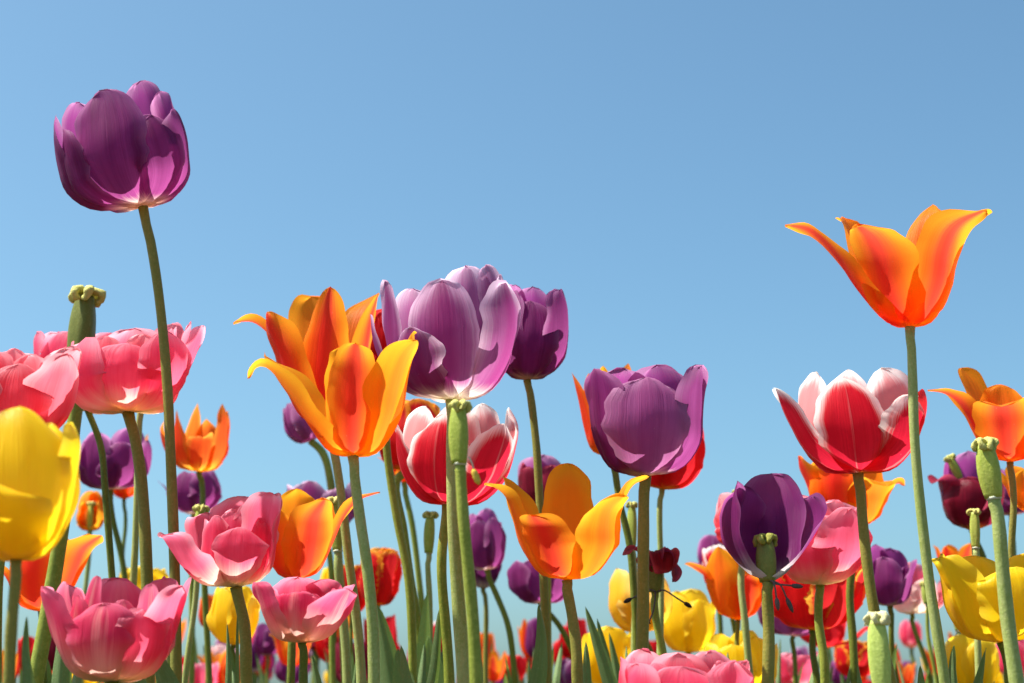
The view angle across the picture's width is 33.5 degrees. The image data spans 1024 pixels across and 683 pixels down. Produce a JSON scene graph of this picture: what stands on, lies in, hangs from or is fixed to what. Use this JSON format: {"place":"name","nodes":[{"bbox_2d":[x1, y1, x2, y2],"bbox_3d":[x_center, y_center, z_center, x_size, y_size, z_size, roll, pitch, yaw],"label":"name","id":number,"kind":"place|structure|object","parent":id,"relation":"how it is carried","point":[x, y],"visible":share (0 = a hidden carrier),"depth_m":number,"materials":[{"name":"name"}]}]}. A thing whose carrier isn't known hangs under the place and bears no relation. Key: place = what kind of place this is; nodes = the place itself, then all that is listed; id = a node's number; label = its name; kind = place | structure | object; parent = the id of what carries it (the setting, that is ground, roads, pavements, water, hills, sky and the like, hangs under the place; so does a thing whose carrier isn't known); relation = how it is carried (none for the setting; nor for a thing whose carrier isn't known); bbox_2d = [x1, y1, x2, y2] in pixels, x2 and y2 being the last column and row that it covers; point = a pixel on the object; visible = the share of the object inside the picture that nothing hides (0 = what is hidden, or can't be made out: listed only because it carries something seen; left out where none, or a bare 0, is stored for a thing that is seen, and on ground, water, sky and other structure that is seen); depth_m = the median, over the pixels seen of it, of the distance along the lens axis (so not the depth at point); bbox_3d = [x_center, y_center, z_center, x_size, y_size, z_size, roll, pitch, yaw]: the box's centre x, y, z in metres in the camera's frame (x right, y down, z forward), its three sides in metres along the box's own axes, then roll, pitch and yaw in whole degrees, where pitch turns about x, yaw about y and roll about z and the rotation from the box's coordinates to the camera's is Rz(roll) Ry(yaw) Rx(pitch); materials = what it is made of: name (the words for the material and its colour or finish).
{"place":"outdoors","nodes":[
{"label":"outdoors","id":0,"kind":"place"},
{"bbox_2d":[0,0,1023,682],"label":"sky","id":1,"kind":"structure","parent":0,"point":[648,163],"materials":[{"name":"blue"}]},
{"bbox_3d":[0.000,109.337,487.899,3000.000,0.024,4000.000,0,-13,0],"label":"ground","id":2,"kind":"structure","parent":0,"visible":0},
{"bbox_2d":[17,636,34,682],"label":"tulip","id":3,"kind":"object","parent":2,"relation":"on","point":[19,646],"visible":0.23,"depth_m":2.55,"materials":[{"name":"red plant"}]},
{"bbox_2d":[0,406,80,682],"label":"tulip","id":4,"kind":"object","parent":2,"relation":"on","point":[39,480],"visible":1,"depth_m":0.65,"materials":[{"name":"yellow plant"}]},
{"bbox_2d":[0,346,81,682],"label":"tulip","id":5,"kind":"object","parent":2,"relation":"on","point":[45,389],"visible":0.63,"depth_m":0.89,"materials":[{"name":"pink plant"}]},
{"bbox_2d":[4,533,102,682],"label":"tulip","id":6,"kind":"object","parent":2,"relation":"on","point":[77,554],"visible":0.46,"depth_m":1.22,"materials":[{"name":"orange plant"}]},
{"bbox_2d":[31,285,105,682],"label":"tulip","id":7,"kind":"object","parent":2,"relation":"on","point":[86,300],"visible":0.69,"depth_m":1.16,"materials":[{"name":"green plant"}]},
{"bbox_2d":[33,331,119,682],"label":"tulip","id":8,"kind":"object","parent":2,"relation":"on","point":[46,344],"visible":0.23,"depth_m":1.20,"materials":[{"name":"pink plant"}]},
{"bbox_2d":[76,491,103,682],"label":"tulip","id":9,"kind":"object","parent":2,"relation":"on","point":[90,517],"visible":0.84,"depth_m":1.90,"materials":[{"name":"orange plant"}]},
{"bbox_2d":[24,576,191,682],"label":"tulip","id":10,"kind":"object","parent":2,"relation":"on","point":[115,630],"visible":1,"depth_m":0.82,"materials":[{"name":"pink plant"}]},
{"bbox_2d":[78,428,156,682],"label":"tulip","id":11,"kind":"object","parent":2,"relation":"on","point":[120,464],"visible":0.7,"depth_m":1.64,"materials":[{"name":"purple plant"}]},
{"bbox_2d":[54,80,189,682],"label":"tulip","id":12,"kind":"object","parent":2,"relation":"on","point":[117,151],"visible":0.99,"depth_m":1.02,"materials":[{"name":"purple plant"}]},
{"bbox_2d":[113,434,147,571],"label":"tulip","id":13,"kind":"object","parent":2,"relation":"on","point":[124,494],"visible":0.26,"depth_m":2.10,"materials":[{"name":"orange plant"}]},
{"bbox_2d":[130,413,143,585],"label":"tulip","id":14,"kind":"object","parent":2,"relation":"on","point":[135,545],"visible":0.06,"depth_m":1.25,"materials":[{"name":"green plant"}]},
{"bbox_2d":[71,321,204,682],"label":"tulip","id":15,"kind":"object","parent":2,"relation":"on","point":[119,371],"visible":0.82,"depth_m":1.03,"materials":[{"name":"pink plant"}]},
{"bbox_2d":[119,566,168,588],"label":"tulip","id":16,"kind":"object","parent":2,"relation":"on","point":[158,574],"visible":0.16,"depth_m":1.87,"materials":[{"name":"yellow plant"}]},
{"bbox_2d":[158,470,221,682],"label":"tulip","id":17,"kind":"object","parent":2,"relation":"on","point":[188,490],"visible":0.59,"depth_m":1.88,"materials":[{"name":"purple plant"}]},
{"bbox_2d":[160,403,229,682],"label":"tulip","id":18,"kind":"object","parent":2,"relation":"on","point":[200,448],"visible":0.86,"depth_m":1.60,"materials":[{"name":"orange plant"}]},
{"bbox_2d":[182,504,209,682],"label":"tulip","id":19,"kind":"object","parent":2,"relation":"on","point":[197,509],"visible":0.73,"depth_m":1.28,"materials":[{"name":"green plant"}]},
{"bbox_2d":[182,638,218,682],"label":"tulip","id":20,"kind":"object","parent":2,"relation":"on","point":[200,672],"visible":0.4,"depth_m":2.25,"materials":[{"name":"pink plant"}]},
{"bbox_2d":[157,492,282,682],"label":"tulip","id":21,"kind":"object","parent":2,"relation":"on","point":[231,542],"visible":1,"depth_m":0.96,"materials":[{"name":"pink plant"}]},
{"bbox_2d":[218,655,239,682],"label":"tulip","id":22,"kind":"object","parent":2,"relation":"on","point":[221,674],"visible":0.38,"depth_m":2.25,"materials":[{"name":"orange plant"}]},
{"bbox_2d":[206,586,260,682],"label":"tulip","id":23,"kind":"object","parent":2,"relation":"on","point":[221,615],"visible":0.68,"depth_m":1.47,"materials":[{"name":"yellow plant"}]},
{"bbox_2d":[252,643,263,682],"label":"tulip","id":24,"kind":"object","parent":2,"relation":"on","point":[254,662],"visible":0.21,"depth_m":2.94,"materials":[{"name":"purple plant"}]},
{"bbox_2d":[253,623,276,682],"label":"tulip","id":25,"kind":"object","parent":2,"relation":"on","point":[263,643],"visible":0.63,"depth_m":2.55,"materials":[{"name":"purple plant"}]},
{"bbox_2d":[274,660,298,682],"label":"tulip","id":26,"kind":"object","parent":2,"relation":"on","point":[280,671],"visible":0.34,"depth_m":2.83,"materials":[{"name":"purple plant"}]},
{"bbox_2d":[269,633,310,665],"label":"tulip","id":27,"kind":"object","parent":2,"relation":"on","point":[281,647],"visible":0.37,"depth_m":2.25,"materials":[{"name":"orange plant"}]},
{"bbox_2d":[252,577,356,682],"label":"tulip","id":28,"kind":"object","parent":2,"relation":"on","point":[301,612],"visible":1,"depth_m":0.91,"materials":[{"name":"pink plant"}]},
{"bbox_2d":[233,286,379,682],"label":"tulip","id":29,"kind":"object","parent":2,"relation":"on","point":[308,335],"visible":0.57,"depth_m":1.12,"materials":[{"name":"orange plant"}]},
{"bbox_2d":[283,403,344,682],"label":"tulip","id":30,"kind":"object","parent":2,"relation":"on","point":[297,428],"visible":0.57,"depth_m":1.71,"materials":[{"name":"purple plant"}]},
{"bbox_2d":[287,481,353,682],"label":"tulip","id":31,"kind":"object","parent":2,"relation":"on","point":[315,490],"visible":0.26,"depth_m":1.68,"materials":[{"name":"purple plant"}]},
{"bbox_2d":[273,488,379,682],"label":"tulip","id":32,"kind":"object","parent":2,"relation":"on","point":[308,527],"visible":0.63,"depth_m":1.06,"materials":[{"name":"orange plant"}]},
{"bbox_2d":[314,636,338,682],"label":"tulip","id":33,"kind":"object","parent":2,"relation":"on","point":[320,645],"visible":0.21,"depth_m":2.25,"materials":[{"name":"red plant"}]},
{"bbox_2d":[247,331,417,682],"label":"tulip","id":34,"kind":"object","parent":2,"relation":"on","point":[355,416],"visible":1,"depth_m":0.90,"materials":[{"name":"orange plant"}]},
{"bbox_2d":[326,496,351,682],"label":"tulip","id":35,"kind":"object","parent":2,"relation":"on","point":[343,627],"visible":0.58,"depth_m":1.19,"materials":[{"name":"green plant"}]},
{"bbox_2d":[335,642,367,682],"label":"tulip","id":36,"kind":"object","parent":2,"relation":"on","point":[337,661],"visible":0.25,"depth_m":2.15,"materials":[{"name":"red plant"}]},
{"bbox_2d":[343,565,365,681],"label":"tulip","id":37,"kind":"object","parent":2,"relation":"on","point":[357,575],"visible":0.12,"depth_m":1.77,"materials":[{"name":"red plant"}]},
{"bbox_2d":[363,605,396,682],"bbox_3d":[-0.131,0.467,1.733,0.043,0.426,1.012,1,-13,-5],"label":"tulip","id":38,"kind":"object","parent":2,"relation":"on","point":[387,637],"visible":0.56,"depth_m":1.28,"materials":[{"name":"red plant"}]},
{"bbox_2d":[359,547,402,608],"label":"tulip","id":39,"kind":"object","parent":2,"relation":"on","point":[387,567],"visible":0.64,"depth_m":1.73,"materials":[{"name":"red plant"}]},
{"bbox_2d":[370,309,425,682],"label":"tulip","id":40,"kind":"object","parent":2,"relation":"on","point":[408,582],"visible":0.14,"depth_m":1.21,"materials":[{"name":"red plant"}]},
{"bbox_2d":[379,398,439,638],"bbox_3d":[-0.073,0.310,1.311,0.077,0.548,0.166,0,-13,0],"label":"tulip","id":41,"kind":"object","parent":2,"relation":"on","point":[410,406],"visible":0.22,"depth_m":1.35,"materials":[{"name":"plant"}]},
{"bbox_2d":[378,457,442,663],"bbox_3d":[-0.073,0.382,1.648,0.125,0.554,0.055,-6,-14,26],"label":"tulip","id":42,"kind":"object","parent":2,"relation":"on","point":[413,533],"visible":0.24,"depth_m":1.69,"materials":[{"name":"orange plant"}]},
{"bbox_2d":[393,590,443,682],"bbox_3d":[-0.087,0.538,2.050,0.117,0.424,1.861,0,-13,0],"label":"tulip","id":43,"kind":"object","parent":2,"relation":"on","point":[424,634],"visible":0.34,"depth_m":1.28,"materials":[{"name":"green plant"}]},
{"bbox_2d":[422,511,438,641],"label":"tulip","id":44,"kind":"object","parent":2,"relation":"on","point":[429,529],"visible":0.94,"depth_m":1.34,"materials":[{"name":"green plant"}]},
{"bbox_2d":[370,264,520,682],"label":"tulip","id":45,"kind":"object","parent":2,"relation":"on","point":[464,322],"visible":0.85,"depth_m":1.00,"materials":[{"name":"purple plant"}]},
{"bbox_2d":[395,403,517,682],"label":"tulip","id":46,"kind":"object","parent":2,"relation":"on","point":[421,446],"visible":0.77,"depth_m":1.05,"materials":[{"name":"red plant"}]},
{"bbox_2d":[448,399,482,682],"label":"tulip","id":47,"kind":"object","parent":2,"relation":"on","point":[458,431],"visible":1,"depth_m":0.78,"materials":[{"name":"green plant"}]},
{"bbox_2d":[475,564,501,682],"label":"tulip","id":48,"kind":"object","parent":2,"relation":"on","point":[482,584],"visible":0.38,"depth_m":1.82,"materials":[{"name":"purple plant"}]},
{"bbox_2d":[469,508,517,682],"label":"tulip","id":49,"kind":"object","parent":2,"relation":"on","point":[488,537],"visible":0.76,"depth_m":1.68,"materials":[{"name":"purple plant"}]},
{"bbox_2d":[481,638,506,682],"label":"tulip","id":50,"kind":"object","parent":2,"relation":"on","point":[496,668],"visible":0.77,"depth_m":2.54,"materials":[{"name":"orange plant"}]},
{"bbox_2d":[502,655,526,682],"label":"tulip","id":51,"kind":"object","parent":2,"relation":"on","point":[521,662],"visible":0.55,"depth_m":2.64,"materials":[{"name":"red plant"}]},
{"bbox_2d":[517,619,530,682],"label":"tulip","id":52,"kind":"object","parent":2,"relation":"on","point":[522,632],"visible":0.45,"depth_m":2.56,"materials":[{"name":"orange plant"}]},
{"bbox_2d":[525,618,536,657],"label":"tulip","id":53,"kind":"object","parent":2,"relation":"on","point":[530,638],"visible":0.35,"depth_m":2.36,"materials":[{"name":"purple plant"}]},
{"bbox_2d":[524,603,547,682],"bbox_3d":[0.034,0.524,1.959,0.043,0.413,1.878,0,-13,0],"label":"tulip","id":54,"kind":"object","parent":2,"relation":"on","point":[539,665],"visible":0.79,"depth_m":1.08,"materials":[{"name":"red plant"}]},
{"bbox_2d":[505,284,568,682],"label":"tulip","id":55,"kind":"object","parent":2,"relation":"on","point":[539,350],"visible":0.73,"depth_m":1.16,"materials":[{"name":"purple plant"}]},
{"bbox_2d":[507,560,570,653],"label":"tulip","id":56,"kind":"object","parent":2,"relation":"on","point":[523,582],"visible":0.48,"depth_m":1.72,"materials":[{"name":"purple plant"}]},
{"bbox_2d":[518,454,562,682],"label":"tulip","id":57,"kind":"object","parent":2,"relation":"on","point":[526,482],"visible":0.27,"depth_m":1.49,"materials":[{"name":"purple plant"}]},
{"bbox_2d":[554,626,570,663],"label":"tulip","id":58,"kind":"object","parent":2,"relation":"on","point":[566,652],"visible":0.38,"depth_m":2.36,"materials":[{"name":"red plant"}]},
{"bbox_2d":[484,463,648,682],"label":"tulip","id":59,"kind":"object","parent":2,"relation":"on","point":[569,534],"visible":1,"depth_m":0.93,"materials":[{"name":"orange plant"}]},
{"bbox_2d":[560,643,591,682],"bbox_3d":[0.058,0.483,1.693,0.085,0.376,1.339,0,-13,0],"label":"tulip","id":60,"kind":"object","parent":2,"relation":"on","point":[565,676],"visible":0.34,"depth_m":1.08,"materials":[{"name":"purple plant"}]},
{"bbox_2d":[572,364,636,658],"bbox_3d":[0.079,0.282,1.210,0.168,0.558,0.068,0,-13,0],"label":"tulip","id":61,"kind":"object","parent":2,"relation":"on","point":[583,403],"visible":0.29,"depth_m":1.25,"materials":[{"name":"orange plant"}]},
{"bbox_2d":[581,607,630,682],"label":"tulip","id":62,"kind":"object","parent":2,"relation":"on","point":[606,645],"visible":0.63,"depth_m":1.30,"materials":[{"name":"yellow plant"}]},
{"bbox_2d":[625,501,637,651],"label":"tulip","id":63,"kind":"object","parent":2,"relation":"on","point":[632,515],"visible":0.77,"depth_m":1.40,"materials":[{"name":"green plant"}]},
{"bbox_2d":[608,568,672,651],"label":"tulip","id":64,"kind":"object","parent":2,"relation":"on","point":[619,594],"visible":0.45,"depth_m":1.52,"materials":[{"name":"yellow plant"}]},
{"bbox_2d":[584,364,707,649],"bbox_3d":[0.062,0.248,0.937,0.075,0.504,0.135,-8,-15,33],"label":"tulip","id":65,"kind":"object","parent":2,"relation":"on","point":[648,421],"visible":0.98,"depth_m":0.99,"materials":[{"name":"purple plant"}]},
{"bbox_2d":[622,545,691,655],"bbox_3d":[0.121,0.334,1.098,0.074,0.407,0.165,10,-16,-39],"label":"tulip","id":66,"kind":"object","parent":2,"relation":"on","point":[663,560],"visible":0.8,"depth_m":1.14,"materials":[{"name":"red plant"}]},
{"bbox_2d":[650,430,704,654],"bbox_3d":[0.117,0.307,1.235,0.144,0.520,0.104,-12,-17,42],"label":"tulip","id":67,"kind":"object","parent":2,"relation":"on","point":[686,475],"visible":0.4,"depth_m":1.29,"materials":[{"name":"red plant"}]},
{"bbox_2d":[618,648,753,682],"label":"tulip","id":68,"kind":"object","parent":2,"relation":"on","point":[644,665],"visible":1,"depth_m":0.85,"materials":[{"name":"pink plant"}]},
{"bbox_2d":[664,589,715,653],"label":"tulip","id":69,"kind":"object","parent":2,"relation":"on","point":[687,630],"visible":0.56,"depth_m":1.71,"materials":[{"name":"yellow plant"}]},
{"bbox_2d":[688,535,723,633],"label":"tulip","id":70,"kind":"object","parent":2,"relation":"on","point":[706,541],"visible":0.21,"depth_m":1.98,"materials":[{"name":"purple plant"}]},
{"bbox_2d":[702,544,735,633],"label":"tulip","id":71,"kind":"object","parent":2,"relation":"on","point":[707,553],"visible":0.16,"depth_m":1.74,"materials":[{"name":"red plant"}]},
{"bbox_2d":[685,546,761,645],"bbox_3d":[0.184,0.399,1.464,0.118,0.441,0.075,-7,-14,28],"label":"tulip","id":72,"kind":"object","parent":2,"relation":"on","point":[719,572],"visible":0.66,"depth_m":1.47,"materials":[{"name":"orange plant"}]},
{"bbox_2d":[714,493,753,677],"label":"tulip","id":73,"kind":"object","parent":2,"relation":"on","point":[743,608],"visible":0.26,"depth_m":1.34,"materials":[{"name":"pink plant"}]},
{"bbox_2d":[704,630,777,682],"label":"tulip","id":74,"kind":"object","parent":2,"relation":"on","point":[723,644],"visible":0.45,"depth_m":1.46,"materials":[{"name":"yellow plant"}]},
{"bbox_2d":[719,473,826,682],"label":"tulip","id":75,"kind":"object","parent":2,"relation":"on","point":[770,523],"visible":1,"depth_m":0.97,"materials":[{"name":"purple plant"}]},
{"bbox_2d":[757,604,808,682],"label":"tulip","id":76,"kind":"object","parent":2,"relation":"on","point":[780,628],"visible":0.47,"depth_m":1.77,"materials":[{"name":"purple plant"}]},
{"bbox_2d":[774,651,817,682],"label":"tulip","id":77,"kind":"object","parent":2,"relation":"on","point":[787,668],"visible":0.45,"depth_m":1.84,"materials":[{"name":"pink plant"}]},
{"bbox_2d":[772,564,865,682],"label":"tulip","id":78,"kind":"object","parent":2,"relation":"on","point":[834,606],"visible":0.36,"depth_m":1.36,"materials":[{"name":"red plant"}]},
{"bbox_2d":[786,495,872,682],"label":"tulip","id":79,"kind":"object","parent":2,"relation":"on","point":[830,554],"visible":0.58,"depth_m":1.09,"materials":[{"name":"pink plant"}]},
{"bbox_2d":[800,622,867,682],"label":"tulip","id":80,"kind":"object","parent":2,"relation":"on","point":[834,636],"visible":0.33,"depth_m":1.95,"materials":[{"name":"red plant"}]},
{"bbox_2d":[828,648,850,682],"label":"tulip","id":81,"kind":"object","parent":2,"relation":"on","point":[836,678],"visible":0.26,"depth_m":2.35,"materials":[{"name":"purple plant"}]},
{"bbox_2d":[772,367,926,682],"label":"tulip","id":82,"kind":"object","parent":2,"relation":"on","point":[853,423],"visible":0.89,"depth_m":1.05,"materials":[{"name":"red plant"}]},
{"bbox_2d":[798,456,904,682],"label":"tulip","id":83,"kind":"object","parent":2,"relation":"on","point":[831,486],"visible":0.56,"depth_m":1.28,"materials":[{"name":"orange plant"}]},
{"bbox_2d":[834,640,869,682],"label":"tulip","id":84,"kind":"object","parent":2,"relation":"on","point":[842,658],"visible":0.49,"depth_m":2.05,"materials":[{"name":"red plant"}]},
{"bbox_2d":[862,611,890,682],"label":"tulip","id":85,"kind":"object","parent":2,"relation":"on","point":[878,648],"visible":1,"depth_m":0.79,"materials":[{"name":"green plant"}]},
{"bbox_2d":[785,205,991,682],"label":"tulip","id":86,"kind":"object","parent":2,"relation":"on","point":[897,279],"visible":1,"depth_m":1.01,"materials":[{"name":"orange plant"}]},
{"bbox_2d":[871,544,916,682],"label":"tulip","id":87,"kind":"object","parent":2,"relation":"on","point":[893,574],"visible":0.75,"depth_m":1.48,"materials":[{"name":"purple plant"}]},
{"bbox_2d":[899,619,921,682],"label":"tulip","id":88,"kind":"object","parent":2,"relation":"on","point":[907,637],"visible":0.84,"depth_m":3.44,"materials":[{"name":"pink plant"}]},
{"bbox_2d":[896,662,924,682],"bbox_3d":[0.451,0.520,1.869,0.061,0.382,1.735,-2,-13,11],"label":"tulip","id":89,"kind":"object","parent":2,"relation":"on","point":[908,673],"visible":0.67,"depth_m":2.64,"materials":[{"name":"orange plant"}]},
{"bbox_2d":[893,562,943,682],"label":"tulip","id":90,"kind":"object","parent":2,"relation":"on","point":[912,605],"visible":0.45,"depth_m":1.77,"materials":[{"name":"pink plant"}]},
{"bbox_2d":[920,581,938,682],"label":"tulip","id":91,"kind":"object","parent":2,"relation":"on","point":[924,599],"visible":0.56,"depth_m":1.68,"materials":[{"name":"green plant"}]},
{"bbox_2d":[931,543,971,682],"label":"tulip","id":92,"kind":"object","parent":2,"relation":"on","point":[949,549],"visible":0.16,"depth_m":1.68,"materials":[{"name":"orange plant"}]},
{"bbox_2d":[943,453,972,554],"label":"tulip","id":93,"kind":"object","parent":2,"relation":"on","point":[950,460],"visible":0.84,"depth_m":1.51,"materials":[{"name":"green plant"}]},
{"bbox_2d":[928,451,1004,557],"bbox_3d":[0.396,0.349,1.443,0.130,0.528,0.118,0,-13,0],"label":"tulip","id":94,"kind":"object","parent":2,"relation":"on","point":[961,497],"visible":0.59,"depth_m":1.49,"materials":[{"name":"red plant"}]},
{"bbox_2d":[945,634,999,682],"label":"tulip","id":95,"kind":"object","parent":2,"relation":"on","point":[962,645],"visible":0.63,"depth_m":1.46,"materials":[{"name":"yellow plant"}]},
{"bbox_2d":[966,508,981,675],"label":"tulip","id":96,"kind":"object","parent":2,"relation":"on","point":[973,514],"visible":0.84,"depth_m":1.20,"materials":[{"name":"green plant"}]},
{"bbox_2d":[928,367,1023,557],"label":"tulip","id":97,"kind":"object","parent":2,"relation":"on","point":[995,411],"visible":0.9,"depth_m":1.10,"materials":[{"name":"orange plant"}]},
{"bbox_2d":[932,553,1023,682],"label":"tulip","id":98,"kind":"object","parent":2,"relation":"on","point":[969,591],"visible":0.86,"depth_m":0.99,"materials":[{"name":"yellow plant"}]},
{"bbox_2d":[971,436,1023,682],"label":"tulip","id":99,"kind":"object","parent":2,"relation":"on","point":[988,469],"visible":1,"depth_m":0.88,"materials":[{"name":"green plant"}]},
{"bbox_2d":[993,469,1023,682],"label":"tulip","id":100,"kind":"object","parent":2,"relation":"on","point":[1006,506],"visible":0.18,"depth_m":1.69,"materials":[{"name":"purple plant"}]},
{"bbox_2d":[995,640,1023,680],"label":"tulip","id":101,"kind":"object","parent":2,"relation":"on","point":[1021,649],"visible":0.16,"depth_m":1.95,"materials":[{"name":"pink plant"}]},
{"bbox_2d":[1001,466,1023,510],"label":"tulip","id":102,"kind":"object","parent":2,"relation":"on","point":[1019,473],"visible":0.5,"depth_m":1.25,"materials":[{"name":"orange plant"}]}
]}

